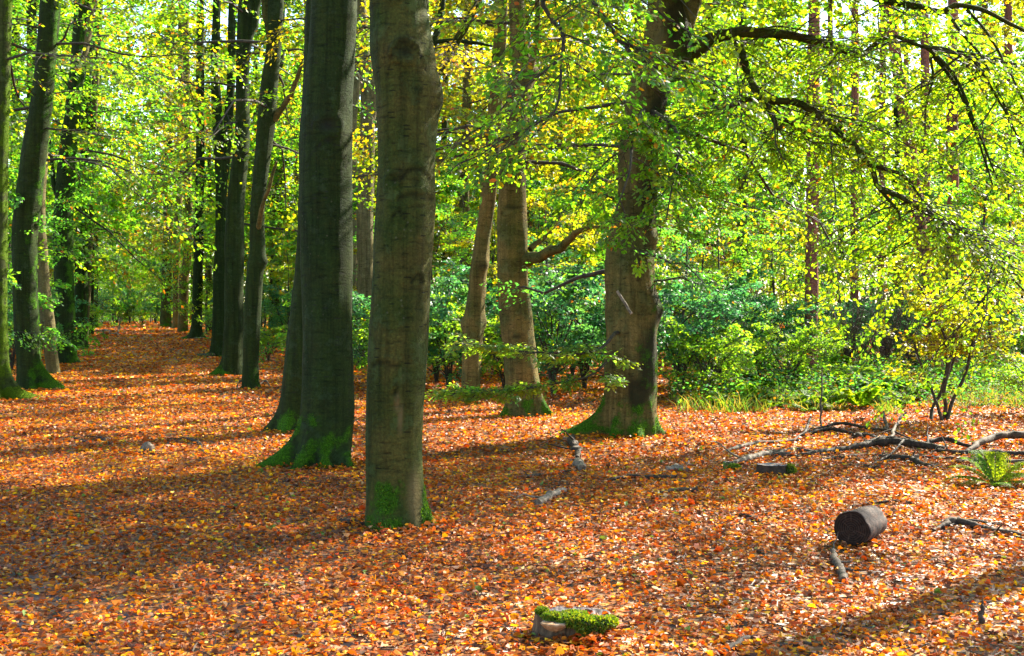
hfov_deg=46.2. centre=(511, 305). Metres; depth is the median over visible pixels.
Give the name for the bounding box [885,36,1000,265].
woodland tree
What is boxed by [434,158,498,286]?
beech sapling
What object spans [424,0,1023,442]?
beech tree
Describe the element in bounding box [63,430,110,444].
fallen twig
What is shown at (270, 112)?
beech tree
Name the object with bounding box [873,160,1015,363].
beech sapling
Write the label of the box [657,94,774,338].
beech sapling
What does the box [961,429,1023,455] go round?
fallen branch
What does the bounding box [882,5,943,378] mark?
pine tree
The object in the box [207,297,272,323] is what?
evergreen shrub
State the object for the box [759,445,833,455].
fallen branch
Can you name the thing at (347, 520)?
wood chunk
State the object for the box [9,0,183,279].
woodland tree
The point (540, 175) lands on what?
beech sapling
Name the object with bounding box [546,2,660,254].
woodland tree
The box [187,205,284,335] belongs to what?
beech sapling
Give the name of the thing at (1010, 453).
fallen branch
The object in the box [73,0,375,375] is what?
beech tree
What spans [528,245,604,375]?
evergreen shrub
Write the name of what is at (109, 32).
beech tree
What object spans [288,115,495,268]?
beech sapling
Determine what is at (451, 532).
wood chunk
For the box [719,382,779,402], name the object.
bracken fern
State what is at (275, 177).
woodland tree
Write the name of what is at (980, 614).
stake
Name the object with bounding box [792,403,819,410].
bracken fern
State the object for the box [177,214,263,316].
beech sapling
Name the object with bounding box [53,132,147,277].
woodland tree
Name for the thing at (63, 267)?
beech tree
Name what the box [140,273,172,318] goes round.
evergreen shrub
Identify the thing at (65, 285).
beech sapling
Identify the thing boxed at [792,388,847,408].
bracken fern
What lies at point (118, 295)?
woodland tree
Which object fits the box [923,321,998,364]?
evergreen shrub
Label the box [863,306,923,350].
evergreen shrub
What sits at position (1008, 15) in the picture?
pine tree
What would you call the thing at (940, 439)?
fallen branch
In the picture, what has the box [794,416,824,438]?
brush stick
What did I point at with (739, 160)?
woodland tree
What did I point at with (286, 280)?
beech sapling
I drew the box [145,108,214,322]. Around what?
woodland tree
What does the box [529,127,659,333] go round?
beech sapling
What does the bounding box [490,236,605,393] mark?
evergreen shrub
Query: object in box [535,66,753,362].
beech sapling
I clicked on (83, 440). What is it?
fallen twig
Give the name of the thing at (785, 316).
evergreen shrub
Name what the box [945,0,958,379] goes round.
pine tree
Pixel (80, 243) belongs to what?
woodland tree
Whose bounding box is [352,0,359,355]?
beech tree
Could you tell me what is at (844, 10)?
sky
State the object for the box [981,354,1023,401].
evergreen shrub
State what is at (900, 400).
bracken fern
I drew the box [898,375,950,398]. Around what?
bracken fern
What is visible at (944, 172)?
woodland tree
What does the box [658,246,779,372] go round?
evergreen shrub
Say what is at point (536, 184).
beech sapling
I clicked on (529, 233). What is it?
beech sapling
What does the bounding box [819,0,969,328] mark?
woodland tree
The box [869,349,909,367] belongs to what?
bracken fern
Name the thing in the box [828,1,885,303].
pine tree
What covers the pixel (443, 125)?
woodland tree
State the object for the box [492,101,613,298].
beech sapling
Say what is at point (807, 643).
wood chunk
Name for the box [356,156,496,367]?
beech sapling
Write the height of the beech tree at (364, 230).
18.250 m
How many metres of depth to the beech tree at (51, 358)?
28.12 m
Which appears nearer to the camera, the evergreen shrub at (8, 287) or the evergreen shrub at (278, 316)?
the evergreen shrub at (8, 287)
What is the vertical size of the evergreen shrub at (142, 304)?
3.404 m
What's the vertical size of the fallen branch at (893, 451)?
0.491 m
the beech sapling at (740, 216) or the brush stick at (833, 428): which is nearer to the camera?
the brush stick at (833, 428)
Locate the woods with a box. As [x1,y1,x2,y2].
[10,0,1023,320]
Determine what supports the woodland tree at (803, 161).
on the ground
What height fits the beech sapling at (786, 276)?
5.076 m
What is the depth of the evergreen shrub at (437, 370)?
24.73 m
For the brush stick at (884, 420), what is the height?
0.235 m
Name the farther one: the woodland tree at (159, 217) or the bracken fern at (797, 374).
the woodland tree at (159, 217)
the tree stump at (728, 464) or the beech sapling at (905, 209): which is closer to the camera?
the tree stump at (728, 464)
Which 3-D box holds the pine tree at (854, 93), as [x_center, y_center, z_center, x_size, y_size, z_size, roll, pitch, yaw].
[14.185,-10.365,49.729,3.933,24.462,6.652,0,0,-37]
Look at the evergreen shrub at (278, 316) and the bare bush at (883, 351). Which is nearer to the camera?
the bare bush at (883, 351)
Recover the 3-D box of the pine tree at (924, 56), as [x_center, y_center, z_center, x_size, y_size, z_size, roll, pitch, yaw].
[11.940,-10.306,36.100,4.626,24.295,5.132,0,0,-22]
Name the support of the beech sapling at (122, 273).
on the ground
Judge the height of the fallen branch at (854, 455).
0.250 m
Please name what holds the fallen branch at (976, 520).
on the ground
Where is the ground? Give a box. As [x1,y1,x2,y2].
[0,309,1023,655]
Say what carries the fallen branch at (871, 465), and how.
on the ground
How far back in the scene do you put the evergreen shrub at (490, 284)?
27.68 m
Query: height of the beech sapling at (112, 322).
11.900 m
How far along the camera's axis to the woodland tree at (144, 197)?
139.35 m
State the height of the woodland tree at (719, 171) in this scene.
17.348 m
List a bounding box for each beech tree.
[0,0,192,399]
[9,0,207,373]
[9,0,213,348]
[9,0,286,363]
[10,0,259,388]
[47,0,192,334]
[55,13,164,327]
[64,0,446,356]
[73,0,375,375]
[95,0,375,388]
[100,0,296,338]
[102,3,230,328]
[107,0,252,331]
[114,5,229,326]
[178,0,303,335]
[204,0,478,365]
[235,0,566,165]
[248,0,356,469]
[261,0,310,432]
[272,0,806,417]
[300,0,753,401]
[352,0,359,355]
[364,0,443,533]
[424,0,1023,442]
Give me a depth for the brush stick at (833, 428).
14.97 m
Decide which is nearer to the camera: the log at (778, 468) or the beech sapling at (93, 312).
the log at (778, 468)
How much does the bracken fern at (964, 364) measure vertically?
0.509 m
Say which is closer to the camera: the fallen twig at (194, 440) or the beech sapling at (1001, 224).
the fallen twig at (194, 440)
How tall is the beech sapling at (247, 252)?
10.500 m
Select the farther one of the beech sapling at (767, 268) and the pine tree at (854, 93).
the pine tree at (854, 93)
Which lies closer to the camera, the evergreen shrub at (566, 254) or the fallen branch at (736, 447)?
the fallen branch at (736, 447)
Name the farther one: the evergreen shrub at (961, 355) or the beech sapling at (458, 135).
the beech sapling at (458, 135)
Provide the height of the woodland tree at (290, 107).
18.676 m
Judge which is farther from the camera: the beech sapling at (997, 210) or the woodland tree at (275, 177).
the woodland tree at (275, 177)
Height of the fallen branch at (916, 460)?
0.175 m
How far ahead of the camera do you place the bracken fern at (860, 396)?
18.73 m
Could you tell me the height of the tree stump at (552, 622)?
0.209 m
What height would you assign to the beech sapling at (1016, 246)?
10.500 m
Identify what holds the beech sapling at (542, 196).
on the ground
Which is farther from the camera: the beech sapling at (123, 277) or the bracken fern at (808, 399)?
the beech sapling at (123, 277)
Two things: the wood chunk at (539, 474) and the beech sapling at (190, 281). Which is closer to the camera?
the wood chunk at (539, 474)
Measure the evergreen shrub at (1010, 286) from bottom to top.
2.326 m
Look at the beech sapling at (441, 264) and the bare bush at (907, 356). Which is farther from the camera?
the beech sapling at (441, 264)
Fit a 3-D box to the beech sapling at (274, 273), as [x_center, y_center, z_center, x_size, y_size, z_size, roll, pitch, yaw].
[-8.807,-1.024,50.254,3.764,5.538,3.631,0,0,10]
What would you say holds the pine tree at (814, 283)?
on the ground
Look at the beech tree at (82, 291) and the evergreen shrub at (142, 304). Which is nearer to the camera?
the beech tree at (82, 291)
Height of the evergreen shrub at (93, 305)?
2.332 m
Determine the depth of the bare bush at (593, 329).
24.98 m
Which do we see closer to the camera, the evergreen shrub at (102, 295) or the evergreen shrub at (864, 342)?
the evergreen shrub at (864, 342)
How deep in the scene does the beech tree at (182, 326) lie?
72.52 m
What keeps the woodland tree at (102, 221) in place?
on the ground
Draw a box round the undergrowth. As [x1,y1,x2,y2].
[664,351,1023,413]
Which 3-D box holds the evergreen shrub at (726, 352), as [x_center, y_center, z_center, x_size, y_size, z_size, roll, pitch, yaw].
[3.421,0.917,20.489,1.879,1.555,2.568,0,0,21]
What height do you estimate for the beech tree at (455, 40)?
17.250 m
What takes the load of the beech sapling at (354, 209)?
on the ground
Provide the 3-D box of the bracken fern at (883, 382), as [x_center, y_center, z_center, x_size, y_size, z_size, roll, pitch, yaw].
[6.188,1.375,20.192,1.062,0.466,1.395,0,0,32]
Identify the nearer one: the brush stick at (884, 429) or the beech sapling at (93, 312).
the brush stick at (884, 429)
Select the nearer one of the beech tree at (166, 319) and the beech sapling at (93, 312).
the beech sapling at (93, 312)
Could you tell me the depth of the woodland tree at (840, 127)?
69.79 m
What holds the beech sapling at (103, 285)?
on the ground
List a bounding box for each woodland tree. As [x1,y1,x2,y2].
[8,0,107,339]
[8,0,137,305]
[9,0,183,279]
[20,15,143,287]
[20,68,115,289]
[53,118,124,304]
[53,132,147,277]
[98,155,143,320]
[102,131,158,285]
[109,161,161,294]
[120,136,204,283]
[133,66,266,329]
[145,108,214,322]
[157,63,267,273]
[169,0,301,285]
[207,0,377,245]
[244,24,301,281]
[265,0,440,272]
[277,0,496,259]
[373,0,601,283]
[373,1,535,303]
[375,0,500,275]
[438,0,604,261]
[439,7,549,251]
[457,2,591,263]
[487,1,615,331]
[488,0,631,279]
[533,0,782,272]
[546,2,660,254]
[548,43,662,288]
[584,0,807,317]
[595,10,786,315]
[657,0,895,303]
[659,57,762,290]
[666,5,804,317]
[718,42,805,310]
[737,77,804,322]
[755,28,867,317]
[763,49,903,310]
[803,41,888,266]
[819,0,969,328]
[826,85,918,299]
[870,0,1023,303]
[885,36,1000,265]
[886,76,998,300]
[911,0,1023,250]
[934,46,1017,277]
[940,9,1023,284]
[988,1,1023,253]
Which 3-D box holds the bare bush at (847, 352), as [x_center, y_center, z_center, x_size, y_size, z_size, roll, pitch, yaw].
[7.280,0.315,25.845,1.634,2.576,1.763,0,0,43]
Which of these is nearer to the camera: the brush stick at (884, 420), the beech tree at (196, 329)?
the brush stick at (884, 420)
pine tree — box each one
[702,0,707,287]
[772,0,847,326]
[796,0,865,305]
[804,0,819,369]
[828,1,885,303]
[850,2,859,342]
[866,0,946,300]
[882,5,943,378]
[920,0,930,250]
[941,0,987,291]
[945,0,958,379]
[1004,0,1014,348]
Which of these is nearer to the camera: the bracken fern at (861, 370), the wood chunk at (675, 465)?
the wood chunk at (675, 465)
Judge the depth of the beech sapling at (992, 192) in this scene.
39.58 m
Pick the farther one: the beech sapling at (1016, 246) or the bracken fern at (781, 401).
the beech sapling at (1016, 246)
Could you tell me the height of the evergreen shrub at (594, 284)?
2.496 m
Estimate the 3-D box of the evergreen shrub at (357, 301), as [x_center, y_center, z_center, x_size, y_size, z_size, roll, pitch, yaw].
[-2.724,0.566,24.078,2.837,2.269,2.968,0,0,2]
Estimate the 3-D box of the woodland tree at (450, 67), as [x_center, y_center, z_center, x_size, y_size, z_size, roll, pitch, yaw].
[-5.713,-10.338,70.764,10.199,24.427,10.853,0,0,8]
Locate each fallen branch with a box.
[712,441,819,463]
[723,437,804,453]
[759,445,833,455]
[801,421,944,455]
[816,453,869,461]
[823,437,885,458]
[849,464,893,468]
[852,499,921,506]
[859,436,917,441]
[871,417,904,464]
[878,446,939,466]
[886,446,972,462]
[922,433,971,446]
[932,516,1023,537]
[935,517,999,529]
[937,432,1023,456]
[956,458,1023,463]
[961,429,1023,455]
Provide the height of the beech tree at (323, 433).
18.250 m
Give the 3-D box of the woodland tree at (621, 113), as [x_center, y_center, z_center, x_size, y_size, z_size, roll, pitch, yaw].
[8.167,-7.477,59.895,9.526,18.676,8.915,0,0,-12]
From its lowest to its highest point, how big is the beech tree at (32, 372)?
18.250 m
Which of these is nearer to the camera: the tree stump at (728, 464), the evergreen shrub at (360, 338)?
the tree stump at (728, 464)
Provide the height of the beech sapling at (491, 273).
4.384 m
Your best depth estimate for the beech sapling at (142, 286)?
113.99 m
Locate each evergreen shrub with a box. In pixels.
[7,282,13,361]
[7,288,63,368]
[8,289,92,348]
[9,301,97,318]
[51,276,108,319]
[98,288,127,322]
[101,295,136,322]
[118,284,148,322]
[124,289,159,322]
[129,291,172,322]
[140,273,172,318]
[188,293,212,329]
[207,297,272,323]
[259,325,287,360]
[260,282,291,346]
[352,286,444,368]
[352,304,461,373]
[352,315,368,367]
[362,280,498,382]
[427,257,498,388]
[427,292,559,388]
[433,274,531,356]
[483,243,581,361]
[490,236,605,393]
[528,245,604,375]
[528,264,672,388]
[589,274,762,394]
[657,316,762,395]
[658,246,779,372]
[683,289,762,389]
[692,289,825,377]
[778,314,859,359]
[782,293,888,354]
[831,303,892,364]
[832,295,896,350]
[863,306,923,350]
[879,307,926,351]
[882,293,944,357]
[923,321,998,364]
[959,278,1023,361]
[968,305,1023,366]
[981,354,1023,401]
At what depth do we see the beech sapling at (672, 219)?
35.58 m
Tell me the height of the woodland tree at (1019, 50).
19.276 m
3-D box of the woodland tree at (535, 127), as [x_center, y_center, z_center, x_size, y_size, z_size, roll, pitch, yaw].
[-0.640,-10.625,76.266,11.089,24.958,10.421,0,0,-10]
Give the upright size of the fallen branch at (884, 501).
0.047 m
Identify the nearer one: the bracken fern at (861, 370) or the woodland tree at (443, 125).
the bracken fern at (861, 370)
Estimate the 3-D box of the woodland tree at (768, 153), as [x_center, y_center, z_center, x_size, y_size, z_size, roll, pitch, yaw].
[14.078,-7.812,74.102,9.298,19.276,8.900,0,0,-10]
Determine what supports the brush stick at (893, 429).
on the ground
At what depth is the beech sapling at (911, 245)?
62.42 m
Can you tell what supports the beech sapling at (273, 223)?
on the ground
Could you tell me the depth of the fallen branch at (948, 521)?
8.49 m
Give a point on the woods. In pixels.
(448, 120)
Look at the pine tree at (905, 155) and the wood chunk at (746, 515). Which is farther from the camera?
the pine tree at (905, 155)
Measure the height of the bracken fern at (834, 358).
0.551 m
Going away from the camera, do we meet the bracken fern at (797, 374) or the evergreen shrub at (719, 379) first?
the evergreen shrub at (719, 379)
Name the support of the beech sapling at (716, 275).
on the ground
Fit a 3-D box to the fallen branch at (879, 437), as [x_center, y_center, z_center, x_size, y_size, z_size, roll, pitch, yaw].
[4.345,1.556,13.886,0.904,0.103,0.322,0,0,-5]
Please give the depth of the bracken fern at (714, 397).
18.83 m
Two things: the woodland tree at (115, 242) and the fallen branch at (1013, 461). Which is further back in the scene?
the woodland tree at (115, 242)
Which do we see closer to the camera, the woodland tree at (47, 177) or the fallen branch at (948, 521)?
the fallen branch at (948, 521)
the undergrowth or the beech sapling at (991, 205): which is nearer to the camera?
the undergrowth
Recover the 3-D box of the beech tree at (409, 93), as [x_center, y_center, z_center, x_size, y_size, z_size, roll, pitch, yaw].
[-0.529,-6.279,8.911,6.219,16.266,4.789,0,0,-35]
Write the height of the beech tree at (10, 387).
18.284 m
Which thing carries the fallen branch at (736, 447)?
on the ground
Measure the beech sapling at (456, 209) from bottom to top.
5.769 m
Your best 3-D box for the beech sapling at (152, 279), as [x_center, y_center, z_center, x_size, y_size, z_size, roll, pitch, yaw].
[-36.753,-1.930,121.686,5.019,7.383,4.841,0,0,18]
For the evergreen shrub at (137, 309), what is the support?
on the ground
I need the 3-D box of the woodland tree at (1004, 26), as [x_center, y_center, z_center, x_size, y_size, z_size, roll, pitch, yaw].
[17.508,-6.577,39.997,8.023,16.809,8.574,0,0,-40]
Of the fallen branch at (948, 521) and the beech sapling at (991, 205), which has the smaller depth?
the fallen branch at (948, 521)
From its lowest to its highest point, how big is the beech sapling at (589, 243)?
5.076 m
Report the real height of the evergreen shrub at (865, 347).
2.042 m
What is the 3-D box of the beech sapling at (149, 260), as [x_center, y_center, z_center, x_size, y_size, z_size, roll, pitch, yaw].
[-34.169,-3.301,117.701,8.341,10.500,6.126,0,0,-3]
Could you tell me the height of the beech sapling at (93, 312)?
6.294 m
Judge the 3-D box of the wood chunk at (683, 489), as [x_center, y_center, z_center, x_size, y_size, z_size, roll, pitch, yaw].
[1.415,1.569,10.209,0.339,0.074,0.090,0,0,-7]
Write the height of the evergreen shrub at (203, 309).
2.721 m
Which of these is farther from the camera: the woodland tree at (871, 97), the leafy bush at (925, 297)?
the woodland tree at (871, 97)
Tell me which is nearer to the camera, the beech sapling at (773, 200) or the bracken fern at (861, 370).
the bracken fern at (861, 370)
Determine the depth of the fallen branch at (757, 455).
12.49 m
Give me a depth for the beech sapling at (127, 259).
105.99 m
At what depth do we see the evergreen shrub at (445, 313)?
22.19 m
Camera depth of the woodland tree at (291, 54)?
71.74 m
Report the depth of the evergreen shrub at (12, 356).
30.00 m
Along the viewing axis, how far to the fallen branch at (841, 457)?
12.51 m
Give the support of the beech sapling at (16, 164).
on the ground
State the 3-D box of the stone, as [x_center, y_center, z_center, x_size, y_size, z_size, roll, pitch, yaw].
[-4.003,1.573,13.188,0.155,0.160,0.124,0,0,0]
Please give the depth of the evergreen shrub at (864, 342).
29.89 m
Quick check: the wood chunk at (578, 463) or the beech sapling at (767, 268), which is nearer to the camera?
the wood chunk at (578, 463)
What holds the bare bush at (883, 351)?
on the ground
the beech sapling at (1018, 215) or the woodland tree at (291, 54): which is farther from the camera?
the woodland tree at (291, 54)
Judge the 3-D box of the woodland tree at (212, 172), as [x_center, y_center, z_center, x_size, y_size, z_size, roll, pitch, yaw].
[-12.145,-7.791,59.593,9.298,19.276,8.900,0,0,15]
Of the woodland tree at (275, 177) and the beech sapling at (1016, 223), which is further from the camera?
the woodland tree at (275, 177)
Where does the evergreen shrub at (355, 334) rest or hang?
on the ground
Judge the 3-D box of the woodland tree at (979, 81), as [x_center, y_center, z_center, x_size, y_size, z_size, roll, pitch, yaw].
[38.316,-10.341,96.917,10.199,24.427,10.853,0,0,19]
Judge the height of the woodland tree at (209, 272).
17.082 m
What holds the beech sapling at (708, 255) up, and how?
on the ground
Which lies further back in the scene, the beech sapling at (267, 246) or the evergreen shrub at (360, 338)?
the beech sapling at (267, 246)
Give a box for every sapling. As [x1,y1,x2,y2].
[7,108,85,343]
[7,115,108,355]
[7,168,79,353]
[8,142,100,354]
[8,205,107,345]
[46,189,126,317]
[46,197,94,317]
[52,271,120,325]
[94,250,116,322]
[98,229,150,321]
[98,245,123,305]
[98,252,138,320]
[99,242,147,318]
[117,250,148,322]
[126,198,204,321]
[128,257,159,321]
[131,228,172,321]
[132,251,171,320]
[133,256,159,322]
[136,252,161,319]
[158,200,214,333]
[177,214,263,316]
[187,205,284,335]
[191,155,293,326]
[200,203,293,339]
[244,194,292,301]
[244,222,297,338]
[259,176,374,365]
[262,222,294,336]
[267,248,294,316]
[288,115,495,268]
[353,219,374,291]
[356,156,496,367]
[432,140,475,277]
[433,176,497,363]
[433,185,496,306]
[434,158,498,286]
[435,104,561,327]
[439,204,555,376]
[471,175,573,331]
[488,165,607,377]
[490,164,579,274]
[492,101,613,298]
[492,193,567,280]
[528,148,617,371]
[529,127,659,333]
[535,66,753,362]
[549,154,691,340]
[571,211,611,297]
[592,150,789,389]
[603,191,689,344]
[655,163,770,320]
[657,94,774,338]
[657,143,758,315]
[658,164,793,370]
[666,151,848,362]
[679,179,783,348]
[718,220,796,342]
[722,157,798,313]
[728,208,850,379]
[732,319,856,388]
[769,222,846,347]
[777,175,889,308]
[830,210,916,354]
[852,189,936,311]
[857,53,1023,376]
[866,167,962,314]
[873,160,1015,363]
[897,144,1017,322]
[911,91,1023,365]
[937,199,1023,313]
[941,105,1023,351]
[959,132,1023,348]
[965,116,1023,299]
[983,202,1023,350]
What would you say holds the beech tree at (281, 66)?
on the ground
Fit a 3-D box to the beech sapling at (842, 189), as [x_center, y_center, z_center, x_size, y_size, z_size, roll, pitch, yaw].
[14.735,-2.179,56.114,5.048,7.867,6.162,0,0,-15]
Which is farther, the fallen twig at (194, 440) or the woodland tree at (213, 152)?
the woodland tree at (213, 152)
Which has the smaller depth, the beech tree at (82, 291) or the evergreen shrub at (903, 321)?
the evergreen shrub at (903, 321)
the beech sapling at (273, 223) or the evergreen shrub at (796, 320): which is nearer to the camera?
the evergreen shrub at (796, 320)
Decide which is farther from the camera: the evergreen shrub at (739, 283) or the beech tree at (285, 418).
the evergreen shrub at (739, 283)
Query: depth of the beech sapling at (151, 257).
108.96 m
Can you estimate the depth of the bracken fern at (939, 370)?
24.79 m
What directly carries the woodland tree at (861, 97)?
on the ground
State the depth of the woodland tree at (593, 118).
79.41 m
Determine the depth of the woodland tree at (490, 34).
51.63 m
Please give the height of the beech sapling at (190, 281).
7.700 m
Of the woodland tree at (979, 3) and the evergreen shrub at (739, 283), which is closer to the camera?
the evergreen shrub at (739, 283)
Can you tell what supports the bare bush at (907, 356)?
on the ground
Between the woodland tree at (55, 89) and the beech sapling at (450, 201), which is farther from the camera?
the woodland tree at (55, 89)
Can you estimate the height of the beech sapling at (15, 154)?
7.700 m
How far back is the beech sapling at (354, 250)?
33.72 m
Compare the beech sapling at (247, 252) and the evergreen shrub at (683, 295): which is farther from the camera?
the beech sapling at (247, 252)
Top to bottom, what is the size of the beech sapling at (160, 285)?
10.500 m
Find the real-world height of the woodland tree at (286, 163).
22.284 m
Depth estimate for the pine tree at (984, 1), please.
57.89 m
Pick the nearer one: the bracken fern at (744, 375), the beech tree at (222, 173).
the bracken fern at (744, 375)
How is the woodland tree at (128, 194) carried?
on the ground
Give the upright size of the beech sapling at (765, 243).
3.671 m
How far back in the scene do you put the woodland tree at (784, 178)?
94.59 m
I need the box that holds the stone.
[140,442,154,451]
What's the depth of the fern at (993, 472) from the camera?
10.71 m
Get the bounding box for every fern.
[702,390,741,407]
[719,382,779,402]
[737,370,787,391]
[751,395,797,406]
[772,379,820,398]
[790,361,833,382]
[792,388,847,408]
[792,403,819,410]
[818,355,868,373]
[820,364,879,387]
[841,386,890,406]
[847,373,915,395]
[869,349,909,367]
[877,367,922,381]
[879,394,914,405]
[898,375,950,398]
[910,359,944,379]
[936,382,984,391]
[940,449,1023,486]
[942,362,1011,384]
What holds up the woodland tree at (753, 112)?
on the ground
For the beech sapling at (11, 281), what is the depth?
23.57 m
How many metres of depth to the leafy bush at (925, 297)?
16.62 m
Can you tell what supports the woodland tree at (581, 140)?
on the ground
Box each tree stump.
[531,605,619,642]
[723,461,741,469]
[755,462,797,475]
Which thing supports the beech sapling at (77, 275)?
on the ground
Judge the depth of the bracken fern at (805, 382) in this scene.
20.10 m
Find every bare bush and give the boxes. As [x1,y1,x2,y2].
[564,274,604,376]
[818,267,885,373]
[848,277,919,367]
[872,279,948,369]
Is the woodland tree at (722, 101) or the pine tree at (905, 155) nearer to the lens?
the pine tree at (905, 155)
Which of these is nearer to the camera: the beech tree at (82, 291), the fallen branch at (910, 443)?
the fallen branch at (910, 443)
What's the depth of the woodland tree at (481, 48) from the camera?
69.45 m
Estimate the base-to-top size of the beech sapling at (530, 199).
4.615 m
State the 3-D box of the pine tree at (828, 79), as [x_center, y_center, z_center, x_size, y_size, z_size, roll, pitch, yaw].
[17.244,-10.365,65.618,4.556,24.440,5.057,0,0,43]
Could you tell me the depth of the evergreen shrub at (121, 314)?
105.77 m
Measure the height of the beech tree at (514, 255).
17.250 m
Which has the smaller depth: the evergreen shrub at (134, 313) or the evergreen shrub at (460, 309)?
the evergreen shrub at (460, 309)
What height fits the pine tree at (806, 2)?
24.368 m
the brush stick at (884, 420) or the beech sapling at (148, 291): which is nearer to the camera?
the brush stick at (884, 420)
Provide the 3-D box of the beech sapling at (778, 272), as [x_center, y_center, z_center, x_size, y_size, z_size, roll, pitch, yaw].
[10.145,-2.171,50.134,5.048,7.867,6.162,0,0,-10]
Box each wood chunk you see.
[197,352,215,356]
[339,518,363,525]
[436,528,461,535]
[509,487,566,505]
[516,469,576,478]
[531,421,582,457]
[570,457,586,470]
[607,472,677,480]
[660,486,697,492]
[665,463,688,471]
[720,635,754,654]
[739,513,762,522]
[779,641,825,646]
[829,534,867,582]
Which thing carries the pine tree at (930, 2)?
on the ground
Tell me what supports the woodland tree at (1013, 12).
on the ground
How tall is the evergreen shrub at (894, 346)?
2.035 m
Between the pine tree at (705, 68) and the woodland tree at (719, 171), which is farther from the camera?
the woodland tree at (719, 171)
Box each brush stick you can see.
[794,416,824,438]
[802,421,855,436]
[808,415,882,431]
[810,367,834,425]
[851,432,876,438]
[875,412,915,437]
[875,424,912,438]
[877,411,888,431]
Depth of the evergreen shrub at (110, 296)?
102.94 m
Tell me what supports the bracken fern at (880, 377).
on the ground
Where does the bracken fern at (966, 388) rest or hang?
on the ground
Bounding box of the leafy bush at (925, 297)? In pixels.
[848,246,1023,421]
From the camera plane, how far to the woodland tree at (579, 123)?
49.00 m
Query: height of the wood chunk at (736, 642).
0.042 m
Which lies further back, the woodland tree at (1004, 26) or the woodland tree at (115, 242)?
the woodland tree at (115, 242)
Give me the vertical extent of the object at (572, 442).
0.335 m
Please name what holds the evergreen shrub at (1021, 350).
on the ground
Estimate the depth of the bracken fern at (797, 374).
23.47 m
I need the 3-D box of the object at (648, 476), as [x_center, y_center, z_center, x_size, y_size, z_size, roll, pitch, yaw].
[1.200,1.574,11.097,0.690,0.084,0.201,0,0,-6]
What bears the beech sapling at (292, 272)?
on the ground
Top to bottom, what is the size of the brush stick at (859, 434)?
0.098 m
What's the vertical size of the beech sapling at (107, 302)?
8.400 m
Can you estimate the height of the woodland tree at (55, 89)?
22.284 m
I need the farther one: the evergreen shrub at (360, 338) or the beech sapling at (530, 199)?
the evergreen shrub at (360, 338)
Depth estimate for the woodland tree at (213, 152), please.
91.37 m
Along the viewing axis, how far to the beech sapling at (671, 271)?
40.15 m
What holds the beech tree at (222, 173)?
on the ground
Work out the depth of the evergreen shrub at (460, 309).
21.91 m
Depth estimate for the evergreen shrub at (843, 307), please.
32.59 m
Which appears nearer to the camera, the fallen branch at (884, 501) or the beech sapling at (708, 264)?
the fallen branch at (884, 501)
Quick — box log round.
[834,505,886,545]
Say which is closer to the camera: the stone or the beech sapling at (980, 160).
the stone
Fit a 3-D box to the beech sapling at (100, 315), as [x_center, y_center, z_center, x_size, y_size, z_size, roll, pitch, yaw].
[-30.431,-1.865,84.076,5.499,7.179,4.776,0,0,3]
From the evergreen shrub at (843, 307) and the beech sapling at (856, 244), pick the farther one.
the beech sapling at (856, 244)
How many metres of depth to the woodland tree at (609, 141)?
65.05 m
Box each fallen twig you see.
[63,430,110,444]
[67,436,91,445]
[119,449,171,454]
[162,437,216,453]
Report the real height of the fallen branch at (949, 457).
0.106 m
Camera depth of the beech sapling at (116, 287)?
112.01 m
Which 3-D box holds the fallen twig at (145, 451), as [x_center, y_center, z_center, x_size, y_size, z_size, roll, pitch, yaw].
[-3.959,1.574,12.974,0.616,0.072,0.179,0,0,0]
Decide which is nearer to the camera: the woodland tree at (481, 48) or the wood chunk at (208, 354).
the wood chunk at (208, 354)
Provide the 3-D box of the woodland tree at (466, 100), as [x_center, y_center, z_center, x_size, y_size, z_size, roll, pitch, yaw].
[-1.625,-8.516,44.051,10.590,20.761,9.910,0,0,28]
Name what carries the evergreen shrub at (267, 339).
on the ground
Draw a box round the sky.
[8,0,1023,305]
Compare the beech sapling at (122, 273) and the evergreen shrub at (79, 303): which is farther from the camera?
the beech sapling at (122, 273)
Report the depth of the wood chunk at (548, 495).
9.83 m
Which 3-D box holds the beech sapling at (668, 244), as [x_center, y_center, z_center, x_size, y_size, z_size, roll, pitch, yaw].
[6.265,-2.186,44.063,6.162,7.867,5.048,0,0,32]
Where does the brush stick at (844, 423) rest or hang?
on the ground
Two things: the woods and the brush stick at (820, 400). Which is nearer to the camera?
the brush stick at (820, 400)
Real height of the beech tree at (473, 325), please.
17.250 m
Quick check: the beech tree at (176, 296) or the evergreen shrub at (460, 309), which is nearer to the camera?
the evergreen shrub at (460, 309)
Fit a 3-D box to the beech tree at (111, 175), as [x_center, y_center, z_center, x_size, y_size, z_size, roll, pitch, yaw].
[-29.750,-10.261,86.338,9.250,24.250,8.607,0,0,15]
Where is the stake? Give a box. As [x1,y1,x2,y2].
[977,598,984,624]

